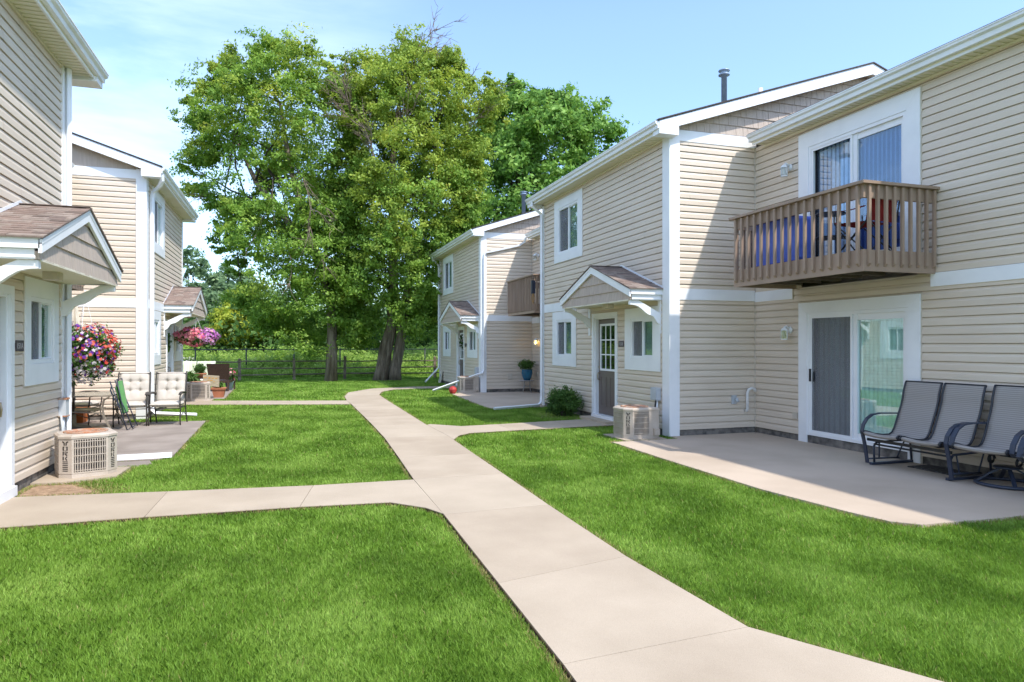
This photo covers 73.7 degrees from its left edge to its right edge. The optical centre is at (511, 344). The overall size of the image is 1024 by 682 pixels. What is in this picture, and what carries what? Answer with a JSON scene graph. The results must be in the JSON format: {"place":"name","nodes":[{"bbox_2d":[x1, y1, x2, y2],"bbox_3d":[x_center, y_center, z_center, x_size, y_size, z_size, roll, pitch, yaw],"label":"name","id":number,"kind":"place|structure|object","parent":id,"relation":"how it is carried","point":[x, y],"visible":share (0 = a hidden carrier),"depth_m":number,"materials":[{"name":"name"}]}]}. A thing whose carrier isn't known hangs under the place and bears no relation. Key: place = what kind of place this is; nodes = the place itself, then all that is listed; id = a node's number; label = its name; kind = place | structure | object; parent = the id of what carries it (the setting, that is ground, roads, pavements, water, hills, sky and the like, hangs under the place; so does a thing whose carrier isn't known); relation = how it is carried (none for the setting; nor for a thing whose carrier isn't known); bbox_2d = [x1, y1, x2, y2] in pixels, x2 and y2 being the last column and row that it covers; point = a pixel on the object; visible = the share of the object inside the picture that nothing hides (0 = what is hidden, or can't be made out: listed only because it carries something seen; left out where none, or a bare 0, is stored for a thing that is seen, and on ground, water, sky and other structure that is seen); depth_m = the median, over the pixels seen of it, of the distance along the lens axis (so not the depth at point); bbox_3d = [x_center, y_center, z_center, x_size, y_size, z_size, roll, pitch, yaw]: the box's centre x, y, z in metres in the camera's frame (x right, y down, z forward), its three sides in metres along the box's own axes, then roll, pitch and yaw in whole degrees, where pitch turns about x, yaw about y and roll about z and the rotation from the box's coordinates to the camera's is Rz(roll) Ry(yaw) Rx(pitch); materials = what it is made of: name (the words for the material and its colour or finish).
{"place":"outdoors","nodes":[
{"label":"outdoors","id":0,"kind":"place"},
{"bbox_2d":[77,389,233,466],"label":"patio","id":1,"kind":"structure","parent":0,"point":[158,437],"depth_m":11.78,"materials":[{"name":"grey concrete"}]},
{"bbox_2d":[71,407,87,422],"bbox_3d":[-8.821,1.419,13.792,0.430,0.305,0.430,0,0,-18],"label":"planter box","id":2,"kind":"object","parent":1,"relation":"on","point":[79,419],"visible":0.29,"depth_m":13.67,"materials":[{"name":"orange ceramic"}]},
{"bbox_2d":[71,296,91,429],"bbox_3d":[-8.098,0.342,12.608,0.580,2.460,0.576,0,0,-18],"label":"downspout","id":3,"kind":"object","parent":1,"relation":"on","point":[75,320],"visible":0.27,"depth_m":12.58,"materials":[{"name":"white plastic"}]},
{"bbox_2d":[75,390,101,424],"bbox_3d":[-8.553,1.061,13.433,0.700,1.032,0.615,0,0,-10],"label":"patio chair","id":4,"kind":"object","parent":1,"relation":"on","point":[84,403],"visible":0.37,"depth_m":13.38,"materials":[{"name":"beige fabric"}]},
{"bbox_2d":[71,391,124,428],"bbox_3d":[-8.009,1.247,12.658,1.320,0.661,1.200,0,0,-18],"label":"patio table","id":5,"kind":"object","parent":1,"relation":"on","point":[107,394],"visible":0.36,"depth_m":12.59,"materials":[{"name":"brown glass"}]},
{"bbox_2d":[109,378,137,429],"bbox_3d":[-7.223,1.107,12.704,0.390,0.947,0.515,0,0,-20],"label":"folding chair","id":6,"kind":"object","parent":1,"relation":"on","point":[120,392],"visible":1,"depth_m":12.54,"materials":[{"name":"green fabric"}]},
{"bbox_2d":[112,372,150,426],"bbox_3d":[-7.414,1.061,13.344,0.615,1.032,0.700,0,0,-21],"label":"patio chair","id":7,"kind":"object","parent":1,"relation":"on","point":[137,387],"visible":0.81,"depth_m":13.51,"materials":[{"name":"beige fabric"}]},
{"bbox_2d":[147,371,187,425],"bbox_3d":[-6.805,1.061,13.522,0.615,1.032,0.700,0,0,-14],"label":"patio chair","id":8,"kind":"object","parent":1,"relation":"on","point":[171,389],"visible":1,"depth_m":13.68,"materials":[{"name":"beige fabric"}]},
{"bbox_2d":[187,371,200,381],"bbox_3d":[-9.664,1.161,20.349,0.747,0.821,0.688,0,0,-18],"label":"plant pot","id":9,"kind":"object","parent":1,"relation":"on","point":[191,376],"visible":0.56,"depth_m":20.24,"materials":[{"name":"green plant"}]},
{"bbox_2d":[183,361,215,386],"bbox_3d":[-10.646,1.072,22.980,1.320,1.000,0.720,0,0,-18],"label":"loveseat","id":10,"kind":"object","parent":1,"relation":"on","point":[187,366],"visible":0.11,"depth_m":23.13,"materials":[{"name":"wicker"}]},
{"bbox_2d":[192,363,206,378],"bbox_3d":[-9.745,1.063,21.338,0.461,1.020,0.429,0,0,11],"label":"plant pot","id":11,"kind":"object","parent":1,"relation":"on","point":[199,368],"visible":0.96,"depth_m":21.23,"materials":[{"name":"green plant"}]},
{"bbox_2d":[211,381,226,397],"bbox_3d":[-8.732,1.335,20.344,0.420,0.474,0.420,0,0,-18],"label":"plant pot","id":12,"kind":"object","parent":1,"relation":"on","point":[219,391],"visible":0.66,"depth_m":20.20,"materials":[{"name":"ceramic"}]},
{"bbox_2d":[206,364,235,390],"bbox_3d":[-9.904,1.107,23.325,0.744,0.930,1.400,0,0,-12],"label":"lounge chair","id":13,"kind":"object","parent":1,"relation":"on","point":[221,371],"visible":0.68,"depth_m":22.75,"materials":[{"name":"brown wicker"}]},
{"bbox_2d":[203,375,218,386],"bbox_3d":[-8.648,1.217,19.623,0.430,0.706,0.028,0,0,-30],"label":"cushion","id":14,"kind":"object","parent":13,"relation":"on","point":[213,380],"visible":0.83,"depth_m":19.63,"materials":[{"name":"beige fabric"}]},
{"bbox_2d":[224,367,235,389],"bbox_3d":[-9.730,1.165,23.524,0.418,0.815,0.445,0,0,-18],"label":"plant pot","id":15,"kind":"object","parent":1,"relation":"on","point":[231,370],"visible":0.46,"depth_m":23.48,"materials":[{"name":"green plant"}]},
{"bbox_2d":[183,357,197,363],"bbox_3d":[-11.228,0.999,23.637,0.667,1.146,0.584,0,0,-18],"label":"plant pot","id":16,"kind":"object","parent":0,"point":[190,359],"visible":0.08,"depth_m":23.62,"materials":[{"name":"green plastic"}]},
{"bbox_2d":[0,388,612,681],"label":"path edge soil","id":17,"kind":"structure","parent":0,"point":[531,628],"depth_m":6.03,"materials":[{"name":"brown soil"}]},
{"bbox_2d":[15,412,621,496],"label":"bare soil","id":18,"kind":"structure","parent":0,"point":[56,489],"depth_m":7.42,"materials":[{"name":"brown soil"}]},
{"bbox_2d":[544,385,583,416],"bbox_3d":[1.137,1.271,15.147,0.859,0.793,1.072,0,0,-18],"label":"shrub","id":19,"kind":"object","parent":18,"relation":"on","point":[565,402],"visible":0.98,"depth_m":14.92,"materials":[{"name":"green plant"}]},
{"bbox_2d":[0,386,942,681],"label":"path","id":20,"kind":"structure","parent":0,"point":[592,606],"depth_m":4.96,"materials":[{"name":"concrete"}]},
{"bbox_2d":[0,367,1023,681],"bbox_3d":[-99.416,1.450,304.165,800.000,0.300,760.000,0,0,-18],"label":"ground","id":21,"kind":"structure","parent":0,"point":[326,629],"depth_m":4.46,"materials":[{"name":"green plant"}]},
{"bbox_2d":[0,0,207,503],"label":"townhouse row","id":22,"kind":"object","parent":21,"relation":"on","point":[96,226],"visible":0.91,"depth_m":8.35,"materials":[{"name":"beige plastic"}]},
{"bbox_2d":[0,402,2,416],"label":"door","id":23,"kind":"structure","parent":22,"relation":"in","point":[1,409],"depth_m":6.99,"materials":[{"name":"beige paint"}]},
{"bbox_2d":[21,275,58,387],"bbox_3d":[-5.683,-0.145,7.979,0.354,1.242,1.172,0,0,-18],"label":"window","id":24,"kind":"structure","parent":22,"relation":"in","point":[40,303],"depth_m":8.07,"materials":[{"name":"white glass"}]},
{"bbox_2d":[72,303,124,385],"bbox_3d":[-7.037,-0.091,11.261,1.103,1.618,1.116,0,0,-18],"label":"hanging basket","id":25,"kind":"object","parent":22,"relation":"hanging from","point":[92,354],"visible":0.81,"depth_m":11.12,"materials":[{"name":"pink plastic"}]},
{"bbox_2d":[154,310,160,365],"bbox_3d":[-8.270,-0.150,15.508,0.354,1.252,1.192,0,0,-18],"label":"window","id":26,"kind":"structure","parent":22,"relation":"in","point":[157,314],"depth_m":15.83,"materials":[{"name":"white glass"}]},
{"bbox_2d":[151,185,164,259],"bbox_3d":[-8.374,-2.800,15.826,0.354,1.472,1.582,0,0,-18],"label":"window","id":27,"kind":"structure","parent":22,"relation":"in","point":[159,202],"depth_m":16.08,"materials":[{"name":"white glass"}]},
{"bbox_2d":[168,328,170,371],"bbox_3d":[-8.794,0.480,17.367,0.103,1.960,0.840,0,0,-18],"label":"door","id":28,"kind":"structure","parent":22,"relation":"in","point":[168,328],"depth_m":17.63,"materials":[{"name":"beige paint"}]},
{"bbox_2d":[168,333,171,352],"bbox_3d":[-8.795,-0.044,17.381,0.247,0.587,0.546,0,0,-18],"label":"door wreath","id":29,"kind":"object","parent":22,"relation":"attached to","point":[169,340],"depth_m":17.47,"materials":[{"name":"green plant"}]},
{"bbox_2d":[174,315,180,361],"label":"window","id":30,"kind":"structure","parent":22,"relation":"in","point":[177,326],"depth_m":18.59,"materials":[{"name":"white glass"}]},
{"bbox_2d":[172,316,220,347],"bbox_3d":[-8.344,-0.345,18.066,1.178,0.869,1.166,0,0,-44],"label":"hanging basket","id":31,"kind":"object","parent":22,"relation":"hanging from","point":[194,336],"visible":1,"depth_m":17.79,"materials":[{"name":"pink plant"}]},
{"bbox_2d":[183,245,212,292],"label":"poplar tree","id":32,"kind":"object","parent":21,"relation":"on","point":[199,271],"visible":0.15,"depth_m":61.72,"materials":[{"name":"green plant"}]},
{"bbox_2d":[183,290,227,351],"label":"willow tree","id":33,"kind":"object","parent":21,"relation":"on","point":[210,297],"visible":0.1,"depth_m":51.19,"materials":[{"name":"green plant"}]},
{"bbox_2d":[197,271,230,304],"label":"poplar tree","id":34,"kind":"object","parent":21,"relation":"on","point":[213,280],"visible":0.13,"depth_m":65.19,"materials":[{"name":"green plant"}]},
{"bbox_2d":[200,300,279,348],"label":"box elder tree","id":35,"kind":"object","parent":21,"relation":"on","point":[224,315],"visible":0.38,"depth_m":45.82,"materials":[{"name":"green plant"}]},
{"bbox_2d":[216,264,263,301],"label":"willow tree","id":36,"kind":"object","parent":21,"relation":"on","point":[229,276],"visible":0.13,"depth_m":74.35,"materials":[{"name":"green plant"}]},
{"bbox_2d":[166,21,378,380],"bbox_3d":[-9.927,-6.025,29.480,9.026,15.250,8.198,0,0,43],"label":"maple tree","id":37,"kind":"object","parent":21,"relation":"on","point":[308,229],"visible":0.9,"depth_m":28.05,"materials":[{"name":"green plant"}]},
{"bbox_2d":[277,302,324,345],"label":"box elder tree","id":38,"kind":"object","parent":21,"relation":"on","point":[303,317],"visible":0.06,"depth_m":49.49,"materials":[{"name":"green plant"}]},
{"bbox_2d":[183,301,437,355],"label":"undergrowth","id":39,"kind":"object","parent":21,"relation":"on","point":[263,342],"visible":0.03,"depth_m":45.50,"materials":[{"name":"green plant"}]},
{"bbox_2d":[183,348,437,370],"bbox_3d":[-12.436,0.887,34.861,27.823,1.425,0.070,0,0,-18],"label":"chain link fence","id":40,"kind":"object","parent":21,"relation":"on","point":[339,356],"visible":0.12,"depth_m":35.22,"materials":[{"name":"black metal"}]},
{"bbox_2d":[183,269,437,354],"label":"undergrowth","id":41,"kind":"object","parent":21,"relation":"on","point":[232,283],"depth_m":58.54,"materials":[{"name":"green plant"}]},
{"bbox_2d":[183,339,438,370],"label":"weeds","id":42,"kind":"object","parent":21,"relation":"on","point":[409,354],"visible":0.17,"depth_m":39.01,"materials":[{"name":"green plant"}]},
{"bbox_2d":[196,356,438,379],"bbox_3d":[-11.081,1.084,30.041,25.001,1.132,0.159,0,0,-18],"label":"rail fence","id":43,"kind":"object","parent":21,"relation":"on","point":[294,374],"visible":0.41,"depth_m":30.78,"materials":[{"name":"brown wood"}]},
{"bbox_2d":[227,360,438,377],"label":"weeds","id":44,"kind":"object","parent":21,"relation":"on","point":[297,371],"visible":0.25,"depth_m":33.77,"materials":[{"name":"green plant"}]},
{"bbox_2d":[30,391,666,484],"bbox_3d":[-3.378,1.608,15.371,8.830,0.084,13.380,0,0,-18],"label":"equipment pad","id":45,"kind":"object","parent":21,"relation":"on","point":[51,478],"visible":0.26,"depth_m":8.09,"materials":[{"name":"concrete"}]},
{"bbox_2d":[54,427,117,478],"bbox_3d":[-5.191,1.304,8.319,0.618,0.523,0.618,0,0,-40],"label":"air conditioner","id":46,"kind":"object","parent":45,"relation":"on","point":[84,452],"visible":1,"depth_m":8.10,"materials":[{"name":"paint"}]},
{"bbox_2d":[186,381,210,400],"bbox_3d":[-8.818,1.304,19.190,0.618,0.523,0.618,0,0,-26],"label":"air conditioner","id":47,"kind":"object","parent":45,"relation":"on","point":[198,390],"visible":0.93,"depth_m":18.93,"materials":[{"name":"paint"}]},
{"bbox_2d":[457,376,478,391],"bbox_3d":[-1.462,1.304,22.562,0.618,0.523,0.659,0,0,-18],"label":"air conditioner","id":48,"kind":"object","parent":45,"relation":"on","point":[467,384],"visible":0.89,"depth_m":22.32,"materials":[{"name":"paint"}]},
{"bbox_2d":[613,404,659,438],"bbox_3d":[2.092,1.304,11.625,0.618,0.523,0.659,0,0,-18],"label":"air conditioner","id":49,"kind":"object","parent":45,"relation":"on","point":[631,421],"visible":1,"depth_m":11.39,"materials":[{"name":"paint"}]},
{"bbox_2d":[182,374,546,408],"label":"lawn grass","id":50,"kind":"structure","parent":21,"relation":"on","point":[313,385],"depth_m":22.70,"materials":[{"name":"green plant"}]},
{"bbox_2d":[126,407,676,458],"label":"lawn grass","id":51,"kind":"structure","parent":21,"relation":"on","point":[345,422],"depth_m":11.91,"materials":[{"name":"green plant"}]},
{"bbox_2d":[312,2,514,380],"bbox_3d":[-4.928,-6.731,30.132,8.693,16.733,8.139,0,0,-37],"label":"maple tree","id":52,"kind":"object","parent":21,"relation":"on","point":[394,236],"visible":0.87,"depth_m":28.64,"materials":[{"name":"green plant"}]},
{"bbox_2d":[0,457,1023,553],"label":"lawn grass","id":53,"kind":"structure","parent":21,"relation":"on","point":[203,470],"depth_m":6.17,"materials":[{"name":"green plant"}]},
{"bbox_2d":[433,72,639,286],"bbox_3d":[1.160,-7.468,41.682,12.321,18.136,11.836,0,0,22],"label":"broadleaf tree","id":54,"kind":"object","parent":21,"relation":"on","point":[554,117],"visible":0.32,"depth_m":39.26,"materials":[{"name":"green plant"}]},
{"bbox_2d":[425,8,1023,478],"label":"townhouse row","id":55,"kind":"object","parent":21,"relation":"on","point":[633,256],"visible":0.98,"depth_m":11.41,"materials":[{"name":"beige plastic"}]},
{"bbox_2d":[443,325,450,356],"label":"window","id":56,"kind":"structure","parent":55,"relation":"in","point":[446,332],"depth_m":27.36,"materials":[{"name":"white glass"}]},
{"bbox_2d":[443,253,453,295],"bbox_3d":[-2.364,-2.730,27.007,0.354,1.532,1.802,0,0,-18],"label":"window","id":57,"kind":"structure","parent":55,"relation":"in","point":[448,263],"depth_m":26.95,"materials":[{"name":"white glass"}]},
{"bbox_2d":[458,335,462,356],"bbox_3d":[-1.829,0.017,25.035,0.247,0.866,0.550,0,0,-18],"label":"door wreath","id":58,"kind":"object","parent":55,"relation":"attached to","point":[461,341],"depth_m":25.00,"materials":[{"name":"green plant"}]},
{"bbox_2d":[459,330,462,375],"bbox_3d":[-1.809,0.465,25.053,0.103,1.990,0.910,0,0,-18],"label":"door","id":59,"kind":"structure","parent":55,"relation":"in","point":[461,331],"depth_m":25.26,"materials":[{"name":"beige paint"}]},
{"bbox_2d":[467,324,477,358],"bbox_3d":[-1.206,-0.110,23.461,0.354,1.172,1.382,0,0,-18],"label":"window","id":60,"kind":"structure","parent":55,"relation":"in","point":[472,337],"depth_m":23.42,"materials":[{"name":"white glass"}]},
{"bbox_2d":[531,280,534,302],"bbox_3d":[0.601,-1.585,19.470,0.100,0.871,0.100,0,0,-18],"label":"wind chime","id":61,"kind":"object","parent":55,"relation":"hanging from","point":[532,287],"visible":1,"depth_m":19.43,"materials":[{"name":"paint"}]},
{"bbox_2d":[552,309,576,367],"bbox_3d":[1.388,-0.135,16.203,0.354,1.322,1.472,0,0,-18],"label":"window","id":62,"kind":"structure","parent":55,"relation":"in","point":[564,325],"depth_m":16.16,"materials":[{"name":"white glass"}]},
{"bbox_2d":[554,188,583,264],"bbox_3d":[1.461,-2.715,15.980,0.354,1.522,1.702,0,0,-18],"label":"window","id":63,"kind":"structure","parent":55,"relation":"in","point":[568,211],"depth_m":15.93,"materials":[{"name":"white glass"}]},
{"bbox_2d":[597,318,614,415],"bbox_3d":[1.987,0.465,14.116,0.103,1.990,0.940,0,0,-18],"label":"door","id":64,"kind":"structure","parent":55,"relation":"in","point":[606,366],"depth_m":14.18,"materials":[{"name":"beige paint"}]},
{"bbox_2d":[625,305,661,372],"bbox_3d":[2.553,-0.100,12.639,0.354,1.192,1.352,0,0,-18],"label":"window","id":65,"kind":"structure","parent":55,"relation":"in","point":[642,338],"depth_m":12.65,"materials":[{"name":"white glass"}]},
{"bbox_2d":[756,216,810,266],"bbox_3d":[4.091,-1.561,10.322,0.310,0.792,0.997,0,0,-18],"label":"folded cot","id":66,"kind":"object","parent":55,"relation":"on","point":[785,239],"visible":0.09,"depth_m":10.05,"materials":[{"name":"blue fabric"}]},
{"bbox_2d":[815,211,845,256],"bbox_3d":[4.592,-1.525,9.833,0.420,0.720,0.420,0,0,-18],"label":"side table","id":67,"kind":"object","parent":55,"relation":"on","point":[825,238],"visible":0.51,"depth_m":9.88,"materials":[{"name":"black metal"}]},
{"bbox_2d":[798,292,922,463],"bbox_3d":[5.329,0.447,10.179,0.645,2.266,2.292,0,0,-18],"label":"sliding door","id":68,"kind":"structure","parent":55,"relation":"in","point":[856,356],"depth_m":10.08,"materials":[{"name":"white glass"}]},
{"bbox_2d":[798,85,931,256],"bbox_3d":[5.329,-2.288,10.179,0.645,2.256,2.292,0,0,-18],"label":"sliding door","id":69,"kind":"structure","parent":55,"relation":"in","point":[881,141],"depth_m":9.95,"materials":[{"name":"white glass"}]},
{"bbox_2d":[833,199,899,250],"bbox_3d":[4.721,-1.593,9.066,0.660,0.868,0.600,0,0,-26],"label":"camp chair","id":70,"kind":"object","parent":55,"relation":"on","point":[863,224],"visible":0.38,"depth_m":8.94,"materials":[{"name":"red fabric"}]},
{"bbox_2d":[59,0,1023,341],"label":"sky","id":71,"kind":"structure","parent":0,"point":[656,59],"materials":[{"name":"blue"}]},
{"bbox_2d":[453,391,1023,527],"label":"patio","id":72,"kind":"structure","parent":0,"point":[850,481],"depth_m":8.06,"materials":[{"name":"concrete"}]},
{"bbox_2d":[449,386,456,393],"bbox_3d":[-1.890,1.460,21.812,0.260,0.258,0.260,0,0,-18],"label":"ball","id":73,"kind":"object","parent":72,"relation":"on","point":[452,389],"visible":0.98,"depth_m":21.73,"materials":[{"name":"red plastic"}]},
{"bbox_2d":[519,380,534,392],"bbox_3d":[0.491,1.375,22.380,0.500,0.400,0.500,0,0,-18],"label":"side table","id":74,"kind":"object","parent":72,"relation":"on","point":[526,386],"visible":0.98,"depth_m":22.27,"materials":[{"name":"grey metal"}]},
{"bbox_2d":[518,359,535,379],"bbox_3d":[0.481,0.806,22.350,0.685,0.738,0.602,0,0,-1],"label":"plant pot","id":75,"kind":"object","parent":74,"relation":"on","point":[527,371],"visible":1,"depth_m":22.27,"materials":[{"name":"blue ceramic"}]},
{"bbox_2d":[860,380,993,480],"bbox_3d":[5.119,1.024,8.480,0.847,1.091,1.250,0,0,-18],"label":"glider bench","id":76,"kind":"object","parent":72,"relation":"on","point":[960,403],"visible":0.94,"depth_m":8.49,"materials":[{"name":"fabric"}]},
{"bbox_2d":[907,464,981,476],"bbox_3d":[5.365,1.565,8.434,0.360,0.012,0.800,0,0,-18],"label":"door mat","id":77,"kind":"object","parent":72,"relation":"on","point":[936,469],"depth_m":8.51,"materials":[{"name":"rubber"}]},
{"bbox_2d":[948,384,1023,490],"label":"swivel rocker","id":78,"kind":"object","parent":72,"relation":"on","point":[1003,434],"visible":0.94,"depth_m":7.73,"materials":[{"name":"fabric"}]},
{"bbox_2d":[1016,436,1023,461],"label":"swivel rocker","id":79,"kind":"object","parent":72,"relation":"on","point":[1020,453],"visible":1,"depth_m":6.93,"materials":[{"name":"metal"}]}
]}

